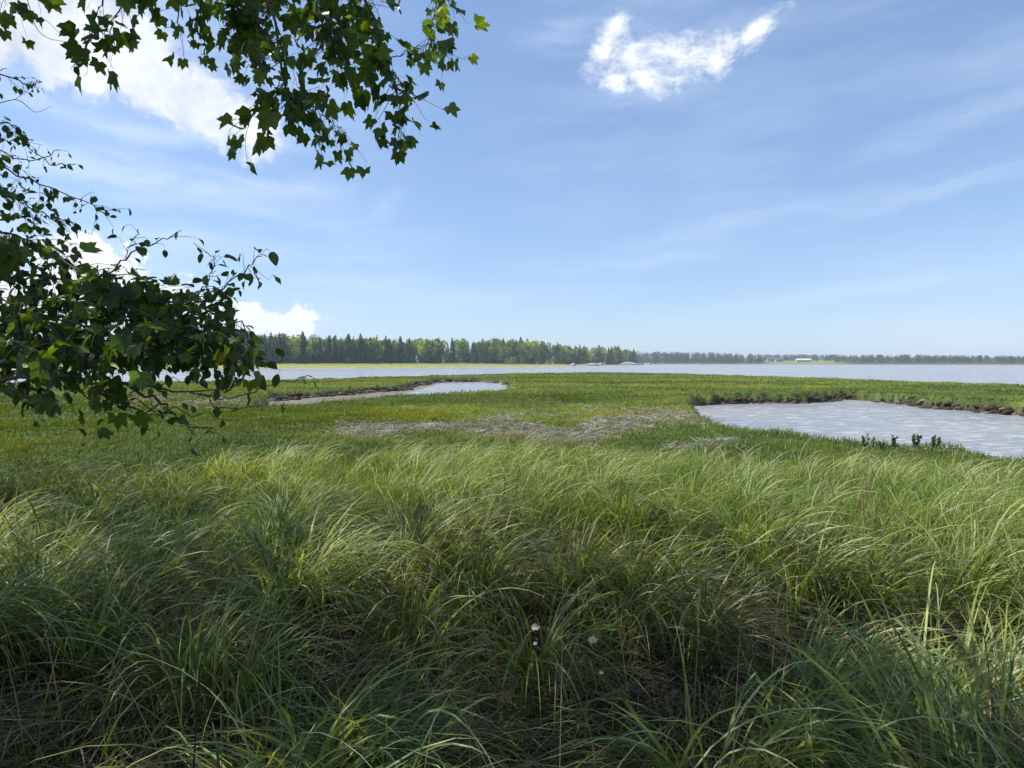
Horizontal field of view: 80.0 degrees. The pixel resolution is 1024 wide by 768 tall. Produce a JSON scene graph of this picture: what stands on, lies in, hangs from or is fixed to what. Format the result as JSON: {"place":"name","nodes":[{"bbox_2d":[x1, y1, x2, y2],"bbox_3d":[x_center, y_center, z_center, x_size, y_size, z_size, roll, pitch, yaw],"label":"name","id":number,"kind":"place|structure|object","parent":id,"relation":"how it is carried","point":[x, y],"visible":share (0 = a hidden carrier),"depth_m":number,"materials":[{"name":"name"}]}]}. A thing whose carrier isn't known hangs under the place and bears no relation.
{"place":"outdoors","nodes":[
{"label":"outdoors","id":0,"kind":"place"},
{"bbox_2d":[0,357,1023,767],"bbox_3d":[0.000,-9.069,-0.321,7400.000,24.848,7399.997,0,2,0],"label":"ground","id":1,"kind":"structure","parent":0,"point":[704,679],"depth_m":3.48,"materials":[{"name":"green plant"}]},
{"bbox_2d":[0,68,316,455],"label":"alder tree","id":2,"kind":"object","parent":1,"relation":"on","point":[151,311],"visible":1,"depth_m":2.37,"materials":[{"name":"green plant"}]},
{"bbox_2d":[192,667,199,767],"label":"dead stalk","id":3,"kind":"object","parent":1,"relation":"on","point":[194,751],"visible":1,"depth_m":1.80,"materials":[{"name":"green plant"}]},
{"bbox_2d":[0,0,490,181],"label":"maple tree","id":4,"kind":"object","parent":1,"relation":"on","point":[251,37],"visible":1,"depth_m":2.86,"materials":[{"name":"green plant"}]},
{"bbox_2d":[255,341,265,350],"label":"birch tree","id":5,"kind":"object","parent":1,"relation":"on","point":[261,347],"visible":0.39,"depth_m":288.04,"materials":[{"name":"green plant"}]},
{"bbox_2d":[261,334,270,362],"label":"spruce tree","id":6,"kind":"object","parent":1,"relation":"on","point":[267,356],"visible":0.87,"depth_m":290.31,"materials":[{"name":"green plant"}]},
{"bbox_2d":[265,338,272,362],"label":"spruce tree","id":7,"kind":"object","parent":1,"relation":"on","point":[269,346],"visible":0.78,"depth_m":293.72,"materials":[{"name":"green plant"}]},
{"bbox_2d":[271,334,277,361],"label":"spruce tree","id":8,"kind":"object","parent":1,"relation":"on","point":[273,353],"visible":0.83,"depth_m":293.60,"materials":[{"name":"green plant"}]},
{"bbox_2d":[275,332,284,362],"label":"spruce tree","id":9,"kind":"object","parent":1,"relation":"on","point":[279,346],"visible":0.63,"depth_m":293.32,"materials":[{"name":"green plant"}]},
{"bbox_2d":[271,333,290,349],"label":"birch tree","id":10,"kind":"object","parent":1,"relation":"on","point":[286,337],"visible":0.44,"depth_m":296.52,"materials":[{"name":"green plant"}]},
{"bbox_2d":[280,334,288,362],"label":"spruce tree","id":11,"kind":"object","parent":1,"relation":"on","point":[286,356],"visible":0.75,"depth_m":295.86,"materials":[{"name":"green plant"}]},
{"bbox_2d":[19,334,565,363],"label":"forest","id":12,"kind":"object","parent":1,"relation":"on","point":[509,360],"visible":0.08,"depth_m":392.89,"materials":[{"name":"green plant"}]},
{"bbox_2d":[287,337,297,362],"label":"birch tree","id":13,"kind":"object","parent":1,"relation":"on","point":[289,347],"visible":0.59,"depth_m":299.83,"materials":[{"name":"green plant"}]},
{"bbox_2d":[292,337,302,359],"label":"birch tree","id":14,"kind":"object","parent":1,"relation":"on","point":[296,349],"visible":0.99,"depth_m":297.96,"materials":[{"name":"green plant"}]},
{"bbox_2d":[292,331,309,362],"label":"spruce tree","id":15,"kind":"object","parent":1,"relation":"on","point":[297,360],"visible":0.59,"depth_m":301.26,"materials":[{"name":"green plant"}]},
{"bbox_2d":[298,334,308,362],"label":"spruce tree","id":16,"kind":"object","parent":1,"relation":"on","point":[303,347],"visible":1,"depth_m":299.66,"materials":[{"name":"green plant"}]},
{"bbox_2d":[305,338,313,356],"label":"birch tree","id":17,"kind":"object","parent":1,"relation":"on","point":[309,349],"visible":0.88,"depth_m":302.51,"materials":[{"name":"green plant"}]},
{"bbox_2d":[309,339,315,362],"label":"spruce tree","id":18,"kind":"object","parent":1,"relation":"on","point":[313,358],"visible":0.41,"depth_m":309.77,"materials":[{"name":"green plant"}]},
{"bbox_2d":[312,338,324,356],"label":"birch tree","id":19,"kind":"object","parent":1,"relation":"on","point":[315,346],"visible":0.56,"depth_m":311.39,"materials":[{"name":"green plant"}]},
{"bbox_2d":[314,338,323,353],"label":"birch tree","id":20,"kind":"object","parent":1,"relation":"on","point":[321,339],"visible":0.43,"depth_m":310.70,"materials":[{"name":"green plant"}]},
{"bbox_2d":[315,337,323,362],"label":"spruce tree","id":21,"kind":"object","parent":1,"relation":"on","point":[320,359],"visible":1,"depth_m":306.10,"materials":[{"name":"green plant"}]},
{"bbox_2d":[324,339,331,362],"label":"spruce tree","id":22,"kind":"object","parent":1,"relation":"on","point":[327,357],"visible":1,"depth_m":307.03,"materials":[{"name":"green plant"}]},
{"bbox_2d":[323,335,332,362],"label":"spruce tree","id":23,"kind":"object","parent":1,"relation":"on","point":[330,346],"visible":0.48,"depth_m":310.89,"materials":[{"name":"green plant"}]},
{"bbox_2d":[330,336,340,362],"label":"spruce tree","id":24,"kind":"object","parent":1,"relation":"on","point":[334,353],"visible":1,"depth_m":309.33,"materials":[{"name":"green plant"}]},
{"bbox_2d":[331,339,340,356],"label":"birch tree","id":25,"kind":"object","parent":1,"relation":"on","point":[338,343],"visible":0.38,"depth_m":314.01,"materials":[{"name":"green plant"}]},
{"bbox_2d":[339,340,345,362],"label":"spruce tree","id":26,"kind":"object","parent":1,"relation":"on","point":[341,353],"visible":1,"depth_m":311.91,"materials":[{"name":"green plant"}]},
{"bbox_2d":[344,338,351,362],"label":"spruce tree","id":27,"kind":"object","parent":1,"relation":"on","point":[347,350],"visible":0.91,"depth_m":315.73,"materials":[{"name":"green plant"}]},
{"bbox_2d":[348,341,358,362],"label":"spruce tree","id":28,"kind":"object","parent":1,"relation":"on","point":[354,354],"visible":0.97,"depth_m":316.90,"materials":[{"name":"green plant"}]},
{"bbox_2d":[354,334,368,362],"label":"spruce tree","id":29,"kind":"object","parent":1,"relation":"on","point":[363,357],"visible":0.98,"depth_m":318.77,"materials":[{"name":"green plant"}]},
{"bbox_2d":[365,344,374,362],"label":"birch tree","id":30,"kind":"object","parent":1,"relation":"on","point":[369,348],"visible":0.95,"depth_m":322.87,"materials":[{"name":"green plant"}]},
{"bbox_2d":[367,337,378,362],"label":"spruce tree","id":31,"kind":"object","parent":1,"relation":"on","point":[373,360],"visible":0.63,"depth_m":325.77,"materials":[{"name":"green plant"}]},
{"bbox_2d":[368,337,384,359],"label":"birch tree","id":32,"kind":"object","parent":1,"relation":"on","point":[374,342],"visible":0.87,"depth_m":326.68,"materials":[{"name":"green plant"}]},
{"bbox_2d":[381,336,390,362],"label":"spruce tree","id":33,"kind":"object","parent":1,"relation":"on","point":[385,359],"visible":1,"depth_m":330.86,"materials":[{"name":"green plant"}]},
{"bbox_2d":[385,339,395,362],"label":"spruce tree","id":34,"kind":"object","parent":1,"relation":"on","point":[392,359],"visible":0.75,"depth_m":333.81,"materials":[{"name":"green plant"}]},
{"bbox_2d":[390,342,398,357],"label":"birch tree","id":35,"kind":"object","parent":1,"relation":"on","point":[394,348],"visible":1,"depth_m":334.94,"materials":[{"name":"green plant"}]},
{"bbox_2d":[395,336,407,362],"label":"spruce tree","id":36,"kind":"object","parent":1,"relation":"on","point":[401,349],"visible":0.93,"depth_m":339.68,"materials":[{"name":"green plant"}]},
{"bbox_2d":[403,342,414,356],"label":"birch tree","id":37,"kind":"object","parent":1,"relation":"on","point":[410,347],"visible":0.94,"depth_m":343.47,"materials":[{"name":"green plant"}]},
{"bbox_2d":[405,338,416,362],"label":"spruce tree","id":38,"kind":"object","parent":1,"relation":"on","point":[413,357],"visible":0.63,"depth_m":345.95,"materials":[{"name":"green plant"}]},
{"bbox_2d":[411,339,418,360],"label":"birch tree","id":39,"kind":"object","parent":1,"relation":"on","point":[413,343],"visible":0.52,"depth_m":353.10,"materials":[{"name":"green plant"}]},
{"bbox_2d":[415,338,426,362],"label":"birch tree","id":40,"kind":"object","parent":1,"relation":"on","point":[421,349],"visible":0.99,"depth_m":348.79,"materials":[{"name":"green plant"}]},
{"bbox_2d":[424,339,436,360],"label":"birch tree","id":41,"kind":"object","parent":1,"relation":"on","point":[428,347],"visible":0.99,"depth_m":351.70,"materials":[{"name":"green plant"}]},
{"bbox_2d":[425,341,438,362],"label":"spruce tree","id":42,"kind":"object","parent":1,"relation":"on","point":[435,359],"visible":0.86,"depth_m":353.80,"materials":[{"name":"green plant"}]},
{"bbox_2d":[436,343,442,362],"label":"spruce tree","id":43,"kind":"object","parent":1,"relation":"on","point":[439,355],"visible":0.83,"depth_m":357.33,"materials":[{"name":"green plant"}]},
{"bbox_2d":[434,336,446,358],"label":"birch tree","id":44,"kind":"object","parent":1,"relation":"on","point":[442,352],"visible":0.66,"depth_m":360.67,"materials":[{"name":"green plant"}]},
{"bbox_2d":[440,343,450,360],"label":"birch tree","id":45,"kind":"object","parent":1,"relation":"on","point":[446,356],"visible":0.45,"depth_m":368.30,"materials":[{"name":"green plant"}]},
{"bbox_2d":[447,338,456,362],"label":"spruce tree","id":46,"kind":"object","parent":1,"relation":"on","point":[452,358],"visible":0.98,"depth_m":372.94,"materials":[{"name":"green plant"}]},
{"bbox_2d":[453,338,468,359],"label":"birch tree","id":47,"kind":"object","parent":1,"relation":"on","point":[458,343],"visible":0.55,"depth_m":385.01,"materials":[{"name":"green plant"}]},
{"bbox_2d":[455,341,467,362],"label":"birch tree","id":48,"kind":"object","parent":1,"relation":"on","point":[462,345],"visible":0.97,"depth_m":380.43,"materials":[{"name":"green plant"}]},
{"bbox_2d":[460,338,468,362],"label":"spruce tree","id":49,"kind":"object","parent":1,"relation":"on","point":[466,360],"visible":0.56,"depth_m":387.80,"materials":[{"name":"green plant"}]},
{"bbox_2d":[468,342,473,362],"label":"spruce tree","id":50,"kind":"object","parent":1,"relation":"on","point":[472,349],"visible":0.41,"depth_m":403.25,"materials":[{"name":"green plant"}]},
{"bbox_2d":[471,343,478,362],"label":"spruce tree","id":51,"kind":"object","parent":1,"relation":"on","point":[475,356],"visible":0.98,"depth_m":394.07,"materials":[{"name":"green plant"}]},
{"bbox_2d":[474,342,486,362],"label":"birch tree","id":52,"kind":"object","parent":1,"relation":"on","point":[478,344],"visible":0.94,"depth_m":393.43,"materials":[{"name":"green plant"}]},
{"bbox_2d":[481,341,489,362],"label":"birch tree","id":53,"kind":"object","parent":1,"relation":"on","point":[486,354],"visible":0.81,"depth_m":394.38,"materials":[{"name":"green plant"}]},
{"bbox_2d":[484,339,495,362],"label":"birch tree","id":54,"kind":"object","parent":1,"relation":"on","point":[491,351],"visible":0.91,"depth_m":395.23,"materials":[{"name":"green plant"}]},
{"bbox_2d":[486,338,500,363],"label":"spruce tree","id":55,"kind":"object","parent":1,"relation":"on","point":[496,361],"visible":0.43,"depth_m":404.26,"materials":[{"name":"green plant"}]},
{"bbox_2d":[500,338,506,363],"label":"spruce tree","id":56,"kind":"object","parent":1,"relation":"on","point":[502,360],"visible":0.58,"depth_m":411.00,"materials":[{"name":"green plant"}]},
{"bbox_2d":[496,338,511,358],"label":"birch tree","id":57,"kind":"object","parent":1,"relation":"on","point":[509,350],"visible":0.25,"depth_m":415.08,"materials":[{"name":"green plant"}]},
{"bbox_2d":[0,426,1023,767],"bbox_3d":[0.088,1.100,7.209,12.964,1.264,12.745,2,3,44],"label":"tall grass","id":58,"kind":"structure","parent":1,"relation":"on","point":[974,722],"depth_m":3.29,"materials":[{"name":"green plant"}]},
{"bbox_2d":[531,623,539,630],"bbox_3d":[0.064,0.656,1.649,0.025,0.018,0.020,0,2,0],"label":"flower","id":59,"kind":"object","parent":58,"relation":"on","point":[535,626],"visible":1,"depth_m":1.65,"materials":[{"name":"white plant"}]},
{"bbox_2d":[588,635,597,643],"bbox_3d":[0.219,0.690,1.649,0.028,0.020,0.023,0,2,0],"label":"flower","id":60,"kind":"object","parent":58,"relation":"on","point":[592,639],"visible":1,"depth_m":1.65,"materials":[{"name":"white plant"}]},
{"bbox_2d":[0,372,1023,512],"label":"marsh grass","id":61,"kind":"structure","parent":1,"relation":"on","point":[788,444],"depth_m":19.11,"materials":[{"name":"green plant"}]},
{"bbox_2d":[0,441,1023,645],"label":"cord grass","id":62,"kind":"structure","parent":1,"relation":"on","point":[926,485],"depth_m":5.77,"materials":[{"name":"green plant"}]},
{"bbox_2d":[507,339,519,358],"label":"birch tree","id":63,"kind":"object","parent":1,"relation":"on","point":[513,352],"visible":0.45,"depth_m":429.24,"materials":[{"name":"green plant"}]},
{"bbox_2d":[510,340,519,362],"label":"birch tree","id":64,"kind":"object","parent":1,"relation":"on","point":[513,347],"visible":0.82,"depth_m":426.87,"materials":[{"name":"green plant"}]},
{"bbox_2d":[516,337,527,363],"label":"spruce tree","id":65,"kind":"object","parent":1,"relation":"on","point":[525,358],"visible":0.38,"depth_m":432.52,"materials":[{"name":"green plant"}]},
{"bbox_2d":[517,344,527,358],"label":"birch tree","id":66,"kind":"object","parent":1,"relation":"on","point":[526,353],"visible":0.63,"depth_m":426.48,"materials":[{"name":"green plant"}]},
{"bbox_2d":[30,379,1023,416],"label":"mud clods","id":67,"kind":"object","parent":1,"relation":"on","point":[1006,410],"visible":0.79,"depth_m":37.24,"materials":[{"name":"brown soil"}]},
{"bbox_2d":[525,340,533,363],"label":"birch tree","id":68,"kind":"object","parent":1,"relation":"on","point":[528,355],"visible":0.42,"depth_m":435.02,"materials":[{"name":"green plant"}]},
{"bbox_2d":[526,339,534,363],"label":"spruce tree","id":69,"kind":"object","parent":1,"relation":"on","point":[531,360],"visible":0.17,"depth_m":445.01,"materials":[{"name":"green plant"}]},
{"bbox_2d":[530,340,541,363],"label":"birch tree","id":70,"kind":"object","parent":1,"relation":"on","point":[536,348],"visible":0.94,"depth_m":442.07,"materials":[{"name":"green plant"}]},
{"bbox_2d":[539,349,545,362],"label":"birch tree","id":71,"kind":"object","parent":1,"relation":"on","point":[541,355],"visible":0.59,"depth_m":448.57,"materials":[{"name":"green plant"}]},
{"bbox_2d":[539,341,550,355],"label":"birch tree","id":72,"kind":"object","parent":1,"relation":"on","point":[543,342],"visible":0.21,"depth_m":471.61,"materials":[{"name":"green plant"}]},
{"bbox_2d":[128,393,962,451],"bbox_3d":[-6.153,1.298,23.125,37.303,0.931,15.547,1,2,22],"label":"dead straw","id":73,"kind":"object","parent":1,"relation":"on","point":[424,425],"visible":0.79,"depth_m":17.95,"materials":[{"name":"beige plant"}]},
{"bbox_2d":[544,348,552,363],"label":"birch tree","id":74,"kind":"object","parent":1,"relation":"on","point":[550,354],"visible":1,"depth_m":457.59,"materials":[{"name":"green plant"}]},
{"bbox_2d":[549,345,560,363],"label":"birch tree","id":75,"kind":"object","parent":1,"relation":"on","point":[554,348],"visible":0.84,"depth_m":464.77,"materials":[{"name":"green plant"}]},
{"bbox_2d":[555,341,560,362],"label":"spruce tree","id":76,"kind":"object","parent":1,"relation":"on","point":[558,360],"visible":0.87,"depth_m":467.39,"materials":[{"name":"green plant"}]},
{"bbox_2d":[558,345,565,363],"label":"birch tree","id":77,"kind":"object","parent":1,"relation":"on","point":[561,348],"visible":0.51,"depth_m":470.90,"materials":[{"name":"green plant"}]},
{"bbox_2d":[561,348,569,363],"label":"birch tree","id":78,"kind":"object","parent":1,"relation":"on","point":[564,354],"visible":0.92,"depth_m":475.15,"materials":[{"name":"green plant"}]},
{"bbox_2d":[567,346,573,363],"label":"spruce tree","id":79,"kind":"object","parent":1,"relation":"on","point":[570,361],"visible":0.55,"depth_m":486.54,"materials":[{"name":"green plant"}]},
{"bbox_2d":[572,351,578,363],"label":"birch tree","id":80,"kind":"object","parent":1,"relation":"on","point":[575,355],"visible":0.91,"depth_m":490.71,"materials":[{"name":"green plant"}]},
{"bbox_2d":[575,346,582,363],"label":"spruce tree","id":81,"kind":"object","parent":1,"relation":"on","point":[579,359],"visible":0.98,"depth_m":495.32,"materials":[{"name":"green plant"}]},
{"bbox_2d":[582,348,588,362],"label":"birch tree","id":82,"kind":"object","parent":1,"relation":"on","point":[585,357],"visible":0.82,"depth_m":502.19,"materials":[{"name":"green plant"}]},
{"bbox_2d":[587,349,593,360],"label":"birch tree","id":83,"kind":"object","parent":1,"relation":"on","point":[591,355],"visible":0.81,"depth_m":519.53,"materials":[{"name":"green plant"}]},
{"bbox_2d":[585,363,598,365],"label":"boulder","id":84,"kind":"object","parent":1,"relation":"on","point":[592,364],"visible":0.61,"depth_m":438.23,"materials":[{"name":"grey stone"}]},
{"bbox_2d":[590,349,598,362],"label":"birch tree","id":85,"kind":"object","parent":1,"relation":"on","point":[595,351],"visible":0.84,"depth_m":523.88,"materials":[{"name":"green plant"}]},
{"bbox_2d":[595,349,601,362],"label":"birch tree","id":86,"kind":"object","parent":1,"relation":"on","point":[598,357],"visible":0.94,"depth_m":525.11,"materials":[{"name":"green plant"}]},
{"bbox_2d":[601,349,607,360],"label":"birch tree","id":87,"kind":"object","parent":1,"relation":"on","point":[605,355],"visible":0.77,"depth_m":533.47,"materials":[{"name":"green plant"}]},
{"bbox_2d":[605,347,613,363],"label":"spruce tree","id":88,"kind":"object","parent":1,"relation":"on","point":[608,359],"visible":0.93,"depth_m":547.07,"materials":[{"name":"green plant"}]},
{"bbox_2d":[610,346,614,362],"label":"spruce tree","id":89,"kind":"object","parent":1,"relation":"on","point":[611,353],"visible":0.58,"depth_m":555.67,"materials":[{"name":"green plant"}]},
{"bbox_2d":[613,351,619,362],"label":"birch tree","id":90,"kind":"object","parent":1,"relation":"on","point":[617,354],"visible":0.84,"depth_m":561.14,"materials":[{"name":"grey plant"}]},
{"bbox_2d":[614,345,623,363],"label":"spruce tree","id":91,"kind":"object","parent":1,"relation":"on","point":[620,358],"visible":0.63,"depth_m":567.94,"materials":[{"name":"green plant"}]},
{"bbox_2d":[618,362,639,364],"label":"boulder","id":92,"kind":"object","parent":1,"relation":"on","point":[628,363],"visible":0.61,"depth_m":556.31,"materials":[{"name":"grey stone"}]},
{"bbox_2d":[631,349,637,362],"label":"spruce tree","id":93,"kind":"object","parent":1,"relation":"on","point":[634,358],"visible":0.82,"depth_m":598.74,"materials":[{"name":"green plant"}]},
{"bbox_2d":[774,357,783,361],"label":"shore house","id":94,"kind":"structure","parent":1,"relation":"on","point":[780,359],"depth_m":811.37,"materials":[{"name":"white"}]},
{"bbox_2d":[795,358,811,361],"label":"shore house","id":95,"kind":"structure","parent":1,"relation":"on","point":[804,360],"depth_m":795.84,"materials":[{"name":"metal"}]},
{"bbox_2d":[625,351,1023,362],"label":"wood","id":96,"kind":"object","parent":1,"relation":"on","point":[685,357],"visible":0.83,"depth_m":799.62,"materials":[{"name":"green plant"}]},
{"bbox_2d":[833,615,884,735],"bbox_3d":[1.500,1.296,2.650,0.257,0.578,0.022,0,2,-4],"label":"dead stalk","id":97,"kind":"object","parent":1,"relation":"on","point":[865,646],"visible":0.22,"depth_m":2.65,"materials":[{"name":"grey"}]},
{"bbox_2d":[861,433,874,447],"bbox_3d":[8.110,1.309,13.916,0.295,0.370,0.186,0,2,8],"label":"bank weed","id":98,"kind":"object","parent":1,"relation":"on","point":[864,440],"visible":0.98,"depth_m":13.88,"materials":[{"name":"green plant"}]},
{"bbox_2d":[878,441,885,449],"bbox_3d":[8.250,1.385,13.572,0.176,0.245,0.115,-1,2,-26],"label":"bank weed","id":99,"kind":"object","parent":1,"relation":"on","point":[880,444],"visible":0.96,"depth_m":13.57,"materials":[{"name":"green plant"}]},
{"bbox_2d":[891,434,897,448],"bbox_3d":[8.574,1.293,13.682,0.124,0.343,0.141,0,2,0],"label":"bank weed","id":100,"kind":"object","parent":1,"relation":"on","point":[893,441],"visible":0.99,"depth_m":13.68,"materials":[{"name":"green plant"}]},
{"bbox_2d":[911,434,921,447],"bbox_3d":[9.007,1.265,13.568,0.197,0.348,0.237,-1,2,-36],"label":"bank weed","id":101,"kind":"object","parent":1,"relation":"on","point":[917,437],"visible":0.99,"depth_m":13.56,"materials":[{"name":"green plant"}]},
{"bbox_2d":[931,434,940,447],"bbox_3d":[9.294,1.259,13.418,0.178,0.313,0.227,-2,3,-39],"label":"bank weed","id":102,"kind":"object","parent":1,"relation":"on","point":[933,441],"visible":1,"depth_m":13.40,"materials":[{"name":"green plant"}]},
{"bbox_2d":[0,0,1023,358],"label":"sky","id":103,"kind":"structure","parent":0,"point":[743,177],"materials":[{"name":"blue"}]},
{"bbox_2d":[10,364,1023,460],"bbox_3d":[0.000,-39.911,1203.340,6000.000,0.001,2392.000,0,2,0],"label":"water","id":104,"kind":"structure","parent":0,"point":[997,435],"depth_m":34.68,"materials":[{"name":"blue liquid"}]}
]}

